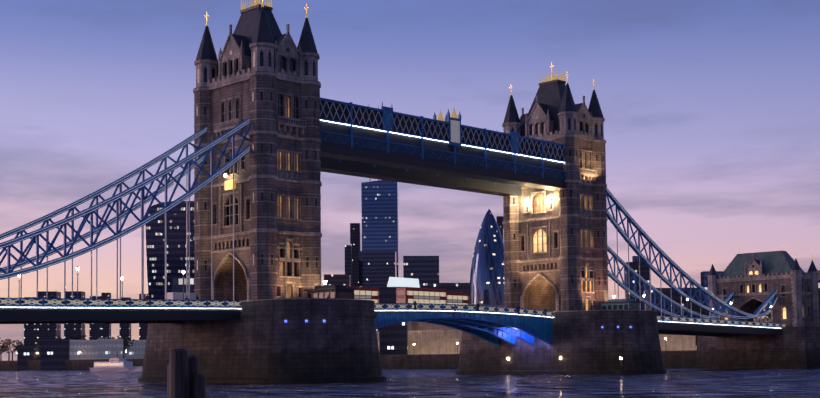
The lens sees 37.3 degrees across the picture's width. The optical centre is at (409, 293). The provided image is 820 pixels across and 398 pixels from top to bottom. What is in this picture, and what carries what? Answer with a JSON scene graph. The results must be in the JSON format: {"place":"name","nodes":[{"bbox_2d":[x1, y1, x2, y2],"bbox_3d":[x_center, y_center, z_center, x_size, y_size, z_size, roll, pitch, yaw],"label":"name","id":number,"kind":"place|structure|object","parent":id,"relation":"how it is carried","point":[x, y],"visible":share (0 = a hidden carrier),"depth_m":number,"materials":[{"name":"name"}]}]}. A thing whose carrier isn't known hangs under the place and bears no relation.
{"place":"outdoors","nodes":[
{"label":"outdoors","id":0,"kind":"place"},
{"bbox_2d":[0,350,695,369],"bbox_3d":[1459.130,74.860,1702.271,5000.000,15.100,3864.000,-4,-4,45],"label":"embankment wall","id":1,"kind":"structure","parent":0,"point":[680,359],"depth_m":430.13,"materials":[{"name":"stone"}]},
{"bbox_2d":[0,299,772,360],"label":"trees","id":2,"kind":"object","parent":1,"relation":"on","point":[5,344],"visible":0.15,"depth_m":627.57,"materials":[{"name":"brown plant"}]},
{"bbox_2d":[37,289,772,355],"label":"buildings","id":3,"kind":"structure","parent":1,"relation":"on","point":[427,338],"depth_m":520.83,"materials":[{"name":"stone"}]},
{"bbox_2d":[17,179,819,370],"bbox_3d":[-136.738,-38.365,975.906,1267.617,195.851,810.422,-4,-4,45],"label":"city skyline","id":4,"kind":"structure","parent":1,"relation":"on","point":[374,262],"depth_m":763.72,"materials":[{"name":"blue glass"}]},
{"bbox_2d":[469,209,504,305],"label":"skyscraper","id":5,"kind":"structure","parent":1,"relation":"on","point":[487,285],"depth_m":1066.29,"materials":[{"name":"blue glass"}]},
{"bbox_2d":[0,368,819,397],"bbox_3d":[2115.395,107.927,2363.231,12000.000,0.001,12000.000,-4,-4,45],"label":"river water","id":6,"kind":"structure","parent":0,"point":[670,383],"depth_m":156.07,"materials":[{"name":"blue liquid"}]},
{"bbox_2d":[89,351,141,371],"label":"river boat","id":7,"kind":"object","parent":6,"relation":"on","point":[116,364],"visible":0.98,"depth_m":479.28,"materials":[{"name":"white"}]},
{"bbox_2d":[167,349,205,397],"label":"timber dolphin","id":8,"kind":"object","parent":6,"relation":"in","point":[185,379],"visible":1,"depth_m":60.83},
{"bbox_2d":[138,298,385,383],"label":"pier","id":9,"kind":"structure","parent":6,"relation":"in","point":[296,340],"depth_m":189.15,"materials":[{"name":"stone"}]},
{"bbox_2d":[0,297,243,323],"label":"side span","id":10,"kind":"object","parent":9,"relation":"on","point":[75,311],"visible":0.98,"depth_m":177.82,"materials":[{"name":"metal"}]},
{"bbox_2d":[167,292,199,307],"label":"white van","id":11,"kind":"object","parent":10,"relation":"on","point":[177,296],"visible":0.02,"depth_m":190.52,"materials":[{"name":"white metal"}]},
{"bbox_2d":[193,0,321,299],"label":"tower","id":12,"kind":"structure","parent":9,"relation":"on","point":[261,71],"depth_m":203.05,"materials":[{"name":"stone"}]},
{"bbox_2d":[0,127,206,298],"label":"chain","id":13,"kind":"object","parent":12,"relation":"attached to","point":[118,183],"visible":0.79,"depth_m":194.33,"materials":[{"name":"blue paint"}]},
{"bbox_2d":[0,117,249,300],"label":"chain","id":14,"kind":"object","parent":12,"relation":"attached to","point":[145,219],"visible":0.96,"depth_m":182.85,"materials":[{"name":"blue paint"}]},
{"bbox_2d":[224,174,235,189],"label":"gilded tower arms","id":15,"kind":"object","parent":12,"relation":"attached to","point":[229,185],"depth_m":203.23,"materials":[{"name":"gold metal"}]},
{"bbox_2d":[320,156,521,195],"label":"walkway","id":16,"kind":"structure","parent":12,"relation":"attached to","point":[358,169],"depth_m":242.80,"materials":[{"name":"grey metal"}]},
{"bbox_2d":[320,97,564,190],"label":"walkway","id":17,"kind":"structure","parent":12,"relation":"attached to","point":[390,137],"depth_m":228.38,"materials":[{"name":"blue metal"}]},
{"bbox_2d":[304,285,357,298],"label":"cabin pier","id":18,"kind":"structure","parent":9,"relation":"on","point":[338,291],"depth_m":193.00,"materials":[{"name":"grey metal"}]},
{"bbox_2d":[374,303,553,345],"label":"bascule span","id":19,"kind":"object","parent":9,"relation":"on","point":[490,324],"visible":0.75,"depth_m":241.66,"materials":[{"name":"metal"}]},
{"bbox_2d":[347,286,378,302],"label":"bus","id":20,"kind":"object","parent":19,"relation":"on","point":[367,293],"visible":0.19,"depth_m":218.89,"materials":[{"name":"red metal"}]},
{"bbox_2d":[396,287,446,303],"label":"bus","id":21,"kind":"object","parent":19,"relation":"on","point":[421,295],"visible":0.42,"depth_m":228.84,"materials":[{"name":"red metal"}]},
{"bbox_2d":[447,292,468,310],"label":"bus","id":22,"kind":"object","parent":19,"relation":"on","point":[460,298],"visible":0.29,"depth_m":244.87,"materials":[{"name":"red metal"}]},
{"bbox_2d":[455,310,666,374],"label":"pier","id":23,"kind":"structure","parent":6,"relation":"in","point":[593,342],"depth_m":247.80,"materials":[{"name":"stone"}]},
{"bbox_2d":[502,62,608,311],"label":"tower","id":24,"kind":"structure","parent":23,"relation":"on","point":[556,258],"depth_m":261.44,"materials":[{"name":"stone"}]},
{"bbox_2d":[599,299,642,309],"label":"cabin pier","id":25,"kind":"structure","parent":23,"relation":"on","point":[619,304],"depth_m":249.91,"materials":[{"name":"teal paint"}]},
{"bbox_2d":[693,243,819,368],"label":"abutment","id":26,"kind":"object","parent":6,"relation":"in","point":[752,281],"visible":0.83,"depth_m":322.72,"materials":[{"name":"stone"}]},
{"bbox_2d":[0,0,819,360],"label":"sky","id":27,"kind":"structure","parent":0,"point":[710,109],"materials":[{"name":"purple"}]},
{"bbox_2d":[657,315,786,336],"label":"side span","id":28,"kind":"object","parent":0,"point":[694,326],"visible":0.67,"depth_m":297.90,"materials":[{"name":"metal"}]},
{"bbox_2d":[18,266,771,322],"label":"street lamps","id":29,"kind":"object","parent":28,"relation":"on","point":[122,277],"depth_m":185.69,"materials":[{"name":"metal"}]},
{"bbox_2d":[607,245,733,318],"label":"chain","id":30,"kind":"object","parent":28,"relation":"on","point":[623,285],"visible":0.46,"depth_m":300.81,"materials":[{"name":"blue paint"}]},
{"bbox_2d":[606,187,777,321],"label":"chain","id":31,"kind":"object","parent":28,"relation":"on","point":[759,311],"visible":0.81,"depth_m":284.82,"materials":[{"name":"blue paint"}]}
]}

